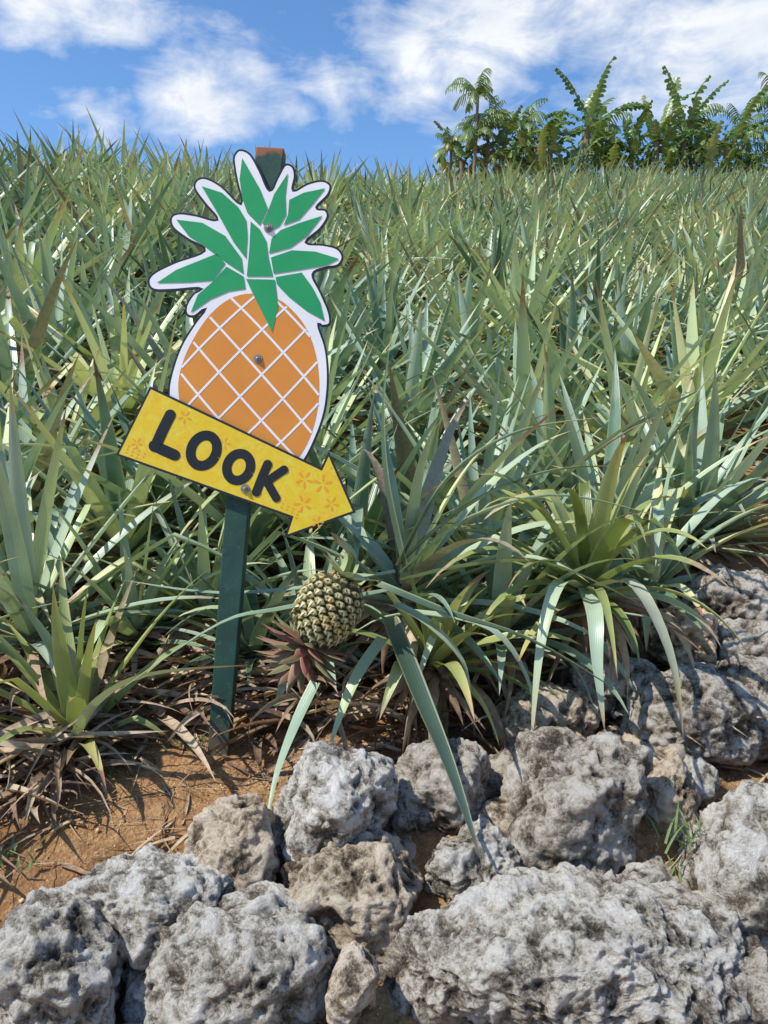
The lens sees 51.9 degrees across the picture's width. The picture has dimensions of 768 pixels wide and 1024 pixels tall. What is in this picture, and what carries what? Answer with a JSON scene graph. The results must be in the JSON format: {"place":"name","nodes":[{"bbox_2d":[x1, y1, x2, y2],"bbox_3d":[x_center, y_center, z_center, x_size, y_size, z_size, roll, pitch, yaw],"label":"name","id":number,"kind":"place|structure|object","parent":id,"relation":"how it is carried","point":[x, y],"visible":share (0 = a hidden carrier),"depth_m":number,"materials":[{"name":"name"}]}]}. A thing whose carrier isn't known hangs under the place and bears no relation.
{"place":"outdoors","nodes":[
{"label":"outdoors","id":0,"kind":"place"},
{"bbox_2d":[0,220,767,1023],"bbox_3d":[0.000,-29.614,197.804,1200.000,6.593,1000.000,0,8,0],"label":"ground","id":1,"kind":"structure","parent":0,"point":[80,848],"depth_m":1.86,"materials":[{"name":"orange soil"}]},
{"bbox_2d":[0,471,78,691],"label":"pineapple plant","id":2,"kind":"object","parent":1,"relation":"on","point":[3,617],"visible":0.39,"depth_m":2.07,"materials":[{"name":"green plant"}]},
{"bbox_2d":[0,886,124,1023],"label":"stone","id":3,"kind":"object","parent":1,"relation":"on","point":[62,961],"visible":0.94,"depth_m":1.30,"materials":[{"name":"stone"}]},
{"bbox_2d":[0,370,195,621],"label":"pineapple plant","id":4,"kind":"object","parent":1,"relation":"on","point":[31,459],"visible":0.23,"depth_m":2.55,"materials":[{"name":"green plant"}]},
{"bbox_2d":[0,556,206,802],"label":"pineapple plant","id":5,"kind":"object","parent":1,"relation":"on","point":[74,694],"visible":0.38,"depth_m":1.97,"materials":[{"name":"green plant"}]},
{"bbox_2d":[8,485,278,707],"bbox_3d":[-0.751,0.285,2.409,0.851,0.746,0.804,7,10,39],"label":"pineapple plant","id":6,"kind":"object","parent":1,"relation":"on","point":[127,626],"visible":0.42,"depth_m":2.33,"materials":[{"name":"green plant"}]},
{"bbox_2d":[0,379,290,749],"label":"pineapple plant","id":7,"kind":"object","parent":1,"relation":"on","point":[28,567],"visible":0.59,"depth_m":2.23,"materials":[{"name":"green plant"}]},
{"bbox_2d":[58,843,233,970],"bbox_3d":[-0.445,0.741,1.486,0.333,0.189,0.243,3,8,0],"label":"stone","id":8,"kind":"object","parent":1,"relation":"on","point":[143,895],"visible":0.56,"depth_m":1.42,"materials":[{"name":"stone"}]},
{"bbox_2d":[0,299,324,619],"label":"pineapple plant","id":9,"kind":"object","parent":1,"relation":"on","point":[110,468],"visible":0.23,"depth_m":2.68,"materials":[{"name":"green plant"}]},
{"bbox_2d":[68,470,331,694],"bbox_3d":[-0.529,0.230,2.488,0.879,0.785,0.800,0,8,0],"label":"pineapple plant","id":10,"kind":"object","parent":1,"relation":"on","point":[201,566],"visible":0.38,"depth_m":2.41,"materials":[{"name":"green plant"}]},
{"bbox_2d":[120,879,336,1023],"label":"stone","id":11,"kind":"object","parent":1,"relation":"on","point":[260,952],"visible":0.84,"depth_m":1.35,"materials":[{"name":"stone"}]},
{"bbox_2d":[182,792,279,889],"bbox_3d":[-0.305,0.692,1.591,0.198,0.234,0.214,6,8,-1],"label":"stone","id":12,"kind":"object","parent":1,"relation":"on","point":[231,837],"visible":0.69,"depth_m":1.53,"materials":[{"name":"stone"}]},
{"bbox_2d":[116,147,355,756],"bbox_3d":[-0.370,-0.126,1.993,0.599,1.598,0.078,0,0,0],"label":"pineapple arrow sign","id":13,"kind":"object","parent":1,"relation":"on","point":[236,415],"visible":0.99,"depth_m":1.98,"materials":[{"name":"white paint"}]},
{"bbox_2d":[113,562,363,700],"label":"pineapple plant","id":14,"kind":"object","parent":1,"relation":"on","point":[251,631],"visible":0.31,"depth_m":2.24,"materials":[{"name":"green plant"}]},
{"bbox_2d":[64,366,446,600],"bbox_3d":[-0.430,-0.003,2.824,1.304,1.228,1.265,-2,8,-16],"label":"pineapple plant","id":15,"kind":"object","parent":1,"relation":"on","point":[266,524],"visible":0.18,"depth_m":2.71,"materials":[{"name":"green plant"}]},
{"bbox_2d":[157,516,387,723],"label":"pineapple plant","id":16,"kind":"object","parent":1,"relation":"on","point":[309,559],"visible":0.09,"depth_m":2.35,"materials":[{"name":"green plant"}]},
{"bbox_2d":[157,392,506,646],"bbox_3d":[-0.109,0.076,2.689,1.318,0.959,1.099,4,9,29],"label":"pineapple plant","id":17,"kind":"object","parent":1,"relation":"on","point":[365,503],"visible":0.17,"depth_m":2.57,"materials":[{"name":"green plant"}]},
{"bbox_2d":[272,740,398,862],"bbox_3d":[-0.101,0.613,1.654,0.257,0.266,0.282,14,8,-2],"label":"stone","id":18,"kind":"object","parent":1,"relation":"on","point":[340,795],"visible":0.87,"depth_m":1.58,"materials":[{"name":"stone"}]},
{"bbox_2d":[279,828,423,964],"bbox_3d":[-0.071,0.767,1.556,0.306,0.272,0.244,0,8,0],"label":"stone","id":19,"kind":"object","parent":1,"relation":"on","point":[365,888],"visible":0.63,"depth_m":1.47,"materials":[{"name":"stone"}]},
{"bbox_2d":[325,940,379,1023],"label":"stone","id":20,"kind":"object","parent":1,"relation":"on","point":[350,996],"visible":1,"depth_m":1.34,"materials":[{"name":"stone"}]},
{"bbox_2d":[0,668,706,909],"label":"grass weeds","id":21,"kind":"object","parent":1,"relation":"on","point":[676,831],"depth_m":1.64,"materials":[{"name":"green plant"}]},
{"bbox_2d":[69,332,685,858],"bbox_3d":[0.073,0.076,2.017,1.316,1.071,1.327,6,10,36],"label":"pineapple plant","id":22,"kind":"object","parent":1,"relation":"on","point":[417,556],"visible":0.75,"depth_m":1.96,"materials":[{"name":"green plant"}]},
{"bbox_2d":[256,532,377,698],"bbox_3d":[-0.140,0.242,1.853,0.245,0.385,0.246,27,4,-9],"label":"pineapple fruit","id":23,"kind":"object","parent":22,"relation":"attached to","point":[329,610],"visible":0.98,"depth_m":1.81,"materials":[{"name":"green plant"}]},
{"bbox_2d":[0,501,765,1014],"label":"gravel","id":24,"kind":"structure","parent":1,"relation":"on","point":[82,823],"depth_m":1.81,"materials":[{"name":"brown gravel"}]},
{"bbox_2d":[0,105,767,573],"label":"pineapple field","id":25,"kind":"structure","parent":1,"relation":"on","point":[536,259],"depth_m":4.85,"materials":[{"name":"green plant"}]},
{"bbox_2d":[0,562,767,951],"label":"dry leaf litter","id":26,"kind":"object","parent":1,"relation":"on","point":[46,756],"visible":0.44,"depth_m":2.01,"materials":[{"name":"brown plant"}]},
{"bbox_2d":[388,827,415,858],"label":"stone","id":27,"kind":"object","parent":1,"relation":"on","point":[406,842],"visible":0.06,"depth_m":1.68,"materials":[{"name":"stone"}]},
{"bbox_2d":[388,737,491,834],"bbox_3d":[0.113,0.624,1.792,0.273,0.234,0.253,-6,8,1],"label":"stone","id":28,"kind":"object","parent":1,"relation":"on","point":[427,800],"visible":0.81,"depth_m":1.71,"materials":[{"name":"stone"}]},
{"bbox_2d":[433,127,476,180],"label":"palm tree","id":29,"kind":"object","parent":1,"relation":"on","point":[446,148],"visible":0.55,"depth_m":24.55,"materials":[{"name":"green plant"}]},
{"bbox_2d":[338,551,582,753],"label":"pineapple plant","id":30,"kind":"object","parent":1,"relation":"on","point":[441,689],"visible":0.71,"depth_m":1.96,"materials":[{"name":"green plant"}]},
{"bbox_2d":[432,116,496,183],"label":"banana tree","id":31,"kind":"object","parent":1,"relation":"on","point":[458,147],"visible":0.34,"depth_m":24.03,"materials":[{"name":"green plant"}]},
{"bbox_2d":[424,817,520,902],"bbox_3d":[0.179,0.734,1.615,0.196,0.195,0.196,0,8,0],"label":"stone","id":32,"kind":"object","parent":1,"relation":"on","point":[455,865],"visible":0.6,"depth_m":1.56,"materials":[{"name":"stone"}]},
{"bbox_2d":[445,68,507,183],"bbox_3d":[2.809,-10.116,23.858,1.824,5.914,1.692,-3,9,-22],"label":"palm tree","id":33,"kind":"object","parent":1,"relation":"on","point":[469,130],"visible":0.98,"depth_m":23.48,"materials":[{"name":"green plant"}]},
{"bbox_2d":[462,95,517,174],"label":"palm tree","id":34,"kind":"object","parent":1,"relation":"on","point":[488,159],"visible":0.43,"depth_m":24.03,"materials":[{"name":"green plant"}]},
{"bbox_2d":[477,796,512,836],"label":"stone","id":35,"kind":"object","parent":1,"relation":"on","point":[494,811],"visible":0.47,"depth_m":1.68,"materials":[{"name":"stone"}]},
{"bbox_2d":[298,361,698,662],"bbox_3d":[0.338,0.081,2.642,1.456,1.173,1.292,0,8,0],"label":"pineapple plant","id":36,"kind":"object","parent":1,"relation":"on","point":[491,457],"visible":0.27,"depth_m":2.50,"materials":[{"name":"green plant"}]},
{"bbox_2d":[487,743,513,798],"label":"stone","id":37,"kind":"object","parent":1,"relation":"on","point":[500,761],"visible":0.19,"depth_m":1.84,"materials":[{"name":"stone"}]},
{"bbox_2d":[342,482,674,737],"bbox_3d":[0.352,0.288,2.155,0.944,0.770,0.835,0,8,0],"label":"pineapple plant","id":38,"kind":"object","parent":1,"relation":"on","point":[499,576],"visible":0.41,"depth_m":2.05,"materials":[{"name":"green plant"}]},
{"bbox_2d":[462,105,554,182],"bbox_3d":[3.898,-9.795,24.524,3.159,4.667,2.622,0,8,0],"label":"banana tree","id":39,"kind":"object","parent":1,"relation":"on","point":[507,131],"visible":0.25,"depth_m":24.02,"materials":[{"name":"green plant"}]},
{"bbox_2d":[499,98,551,179],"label":"palm tree","id":40,"kind":"object","parent":1,"relation":"on","point":[527,122],"visible":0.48,"depth_m":24.27,"materials":[{"name":"green plant"}]},
{"bbox_2d":[489,108,586,178],"bbox_3d":[4.643,-10.005,23.863,2.568,4.844,2.621,-7,10,-39],"label":"banana tree","id":41,"kind":"object","parent":1,"relation":"on","point":[545,131],"visible":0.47,"depth_m":23.34,"materials":[{"name":"green plant"}]},
{"bbox_2d":[491,681,600,750],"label":"stone","id":42,"kind":"object","parent":1,"relation":"on","point":[566,705],"visible":0.6,"depth_m":1.93,"materials":[{"name":"stone"}]},
{"bbox_2d":[512,114,594,174],"bbox_3d":[5.376,-10.243,24.796,3.172,4.770,3.281,4,9,28],"label":"banana tree","id":43,"kind":"object","parent":1,"relation":"on","point":[577,131],"visible":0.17,"depth_m":24.50,"materials":[{"name":"green plant"}]},
{"bbox_2d":[378,861,750,1023],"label":"stone","id":44,"kind":"object","parent":1,"relation":"on","point":[564,942],"visible":1,"depth_m":1.36,"materials":[{"name":"stone"}]},
{"bbox_2d":[500,725,652,874],"bbox_3d":[0.401,0.643,1.706,0.324,0.360,0.304,6,8,-1],"label":"stone","id":45,"kind":"object","parent":1,"relation":"on","point":[571,797],"visible":0.76,"depth_m":1.61,"materials":[{"name":"stone"}]},
{"bbox_2d":[404,421,752,696],"bbox_3d":[0.465,0.169,2.125,0.825,0.816,1.103,1,8,7],"label":"pineapple plant","id":46,"kind":"object","parent":1,"relation":"on","point":[609,540],"visible":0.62,"depth_m":2.02,"materials":[{"name":"green plant"}]},
{"bbox_2d":[404,351,767,658],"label":"pineapple plant","id":47,"kind":"object","parent":1,"relation":"on","point":[633,499],"visible":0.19,"depth_m":2.57,"materials":[{"name":"green plant"}]},
{"bbox_2d":[535,56,651,179],"bbox_3d":[6.297,-10.523,23.900,3.343,5.340,3.275,5,9,30],"label":"banana tree","id":48,"kind":"object","parent":1,"relation":"on","point":[593,124],"visible":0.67,"depth_m":23.34,"materials":[{"name":"green plant"}]},
{"bbox_2d":[575,100,631,175],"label":"palm tree","id":49,"kind":"object","parent":1,"relation":"on","point":[613,125],"visible":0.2,"depth_m":24.38,"materials":[{"name":"green plant"}]},
{"bbox_2d":[565,651,659,726],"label":"stone","id":50,"kind":"object","parent":1,"relation":"on","point":[645,672],"visible":0.34,"depth_m":2.03,"materials":[{"name":"stone"}]},
{"bbox_2d":[467,111,767,183],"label":"hedge foliage","id":51,"kind":"object","parent":1,"relation":"on","point":[605,150],"visible":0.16,"depth_m":23.25,"materials":[{"name":"green plant"}]},
{"bbox_2d":[497,433,767,666],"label":"pineapple plant","id":52,"kind":"object","parent":1,"relation":"on","point":[651,546],"visible":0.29,"depth_m":2.46,"materials":[{"name":"green plant"}]},
{"bbox_2d":[605,100,660,174],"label":"banana tree","id":53,"kind":"object","parent":1,"relation":"on","point":[640,120],"visible":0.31,"depth_m":23.82,"materials":[{"name":"green plant"}]},
{"bbox_2d":[587,724,689,763],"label":"stone","id":54,"kind":"object","parent":1,"relation":"on","point":[659,752],"visible":0.09,"depth_m":1.86,"materials":[{"name":"stone"}]},
{"bbox_2d":[622,862,668,882],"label":"stone","id":55,"kind":"object","parent":1,"relation":"on","point":[650,873],"visible":0.48,"depth_m":1.56,"materials":[{"name":"stone"}]},
{"bbox_2d":[614,87,704,176],"bbox_3d":[8.246,-10.480,23.757,2.509,4.488,2.635,4,9,27],"label":"banana tree","id":56,"kind":"object","parent":1,"relation":"on","point":[666,117],"visible":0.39,"depth_m":23.49,"materials":[{"name":"green plant"}]},
{"bbox_2d":[640,853,678,881],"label":"stone","id":57,"kind":"object","parent":1,"relation":"on","point":[656,859],"visible":0.06,"depth_m":1.63,"materials":[{"name":"stone"}]},
{"bbox_2d":[554,382,767,576],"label":"pineapple plant","id":58,"kind":"object","parent":1,"relation":"on","point":[688,472],"visible":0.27,"depth_m":2.83,"materials":[{"name":"green plant"}]},
{"bbox_2d":[643,751,700,842],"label":"stone","id":59,"kind":"object","parent":1,"relation":"on","point":[670,783],"visible":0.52,"depth_m":1.71,"materials":[{"name":"stone"}]},
{"bbox_2d":[641,605,719,665],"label":"stone","id":60,"kind":"object","parent":1,"relation":"on","point":[706,642],"visible":0.58,"depth_m":2.19,"materials":[{"name":"stone"}]},
{"bbox_2d":[620,661,761,765],"bbox_3d":[0.757,0.522,1.995,0.320,0.281,0.305,9,8,-1],"label":"stone","id":61,"kind":"object","parent":1,"relation":"on","point":[714,702],"visible":0.87,"depth_m":1.88,"materials":[{"name":"stone"}]},
{"bbox_2d":[642,65,739,179],"bbox_3d":[9.088,-10.681,23.826,2.596,4.922,2.956,0,8,0],"label":"banana tree","id":62,"kind":"object","parent":1,"relation":"on","point":[694,112],"visible":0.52,"depth_m":23.31,"materials":[{"name":"green plant"}]},
{"bbox_2d":[660,103,724,176],"bbox_3d":[9.680,-10.499,24.855,1.825,4.234,1.974,4,9,29],"label":"palm tree","id":63,"kind":"object","parent":1,"relation":"on","point":[705,118],"visible":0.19,"depth_m":24.39,"materials":[{"name":"green plant"}]},
{"bbox_2d":[683,755,719,806],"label":"stone","id":64,"kind":"object","parent":1,"relation":"on","point":[704,775],"visible":0.51,"depth_m":1.79,"materials":[{"name":"stone"}]},
{"bbox_2d":[676,779,767,946],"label":"stone","id":65,"kind":"object","parent":1,"relation":"on","point":[725,864],"visible":0.62,"depth_m":1.51,"materials":[{"name":"stone"}]},
{"bbox_2d":[677,85,767,178],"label":"banana tree","id":66,"kind":"object","parent":1,"relation":"on","point":[727,157],"visible":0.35,"depth_m":23.08,"materials":[{"name":"green plant"}]},
{"bbox_2d":[682,563,767,622],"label":"stone","id":67,"kind":"object","parent":1,"relation":"on","point":[744,596],"visible":0.56,"depth_m":2.35,"materials":[{"name":"stone"}]},
{"bbox_2d":[716,618,767,667],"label":"stone","id":68,"kind":"object","parent":1,"relation":"on","point":[754,639],"visible":0.38,"depth_m":2.21,"materials":[{"name":"stone"}]},
{"bbox_2d":[716,96,767,172],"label":"palm tree","id":69,"kind":"object","parent":1,"relation":"on","point":[746,143],"visible":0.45,"depth_m":24.47,"materials":[{"name":"green plant"}]},
{"bbox_2d":[717,653,767,761],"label":"stone","id":70,"kind":"object","parent":1,"relation":"on","point":[750,674],"visible":0.4,"depth_m":1.98,"materials":[{"name":"stone"}]},
{"bbox_2d":[732,930,767,1023],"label":"stone","id":71,"kind":"object","parent":1,"relation":"on","point":[750,971],"visible":0.31,"depth_m":1.38,"materials":[{"name":"stone"}]},
{"bbox_2d":[743,137,767,170],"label":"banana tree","id":72,"kind":"object","parent":1,"relation":"on","point":[764,141],"visible":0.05,"depth_m":25.13,"materials":[{"name":"green plant"}]},
{"bbox_2d":[750,72,767,168],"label":"palm tree","id":73,"kind":"object","parent":1,"relation":"on","point":[764,103],"visible":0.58,"depth_m":23.52,"materials":[{"name":"green plant"}]},
{"bbox_2d":[0,0,767,195],"label":"sky","id":74,"kind":"structure","parent":0,"point":[358,78],"materials":[{"name":"blue"}]}
]}

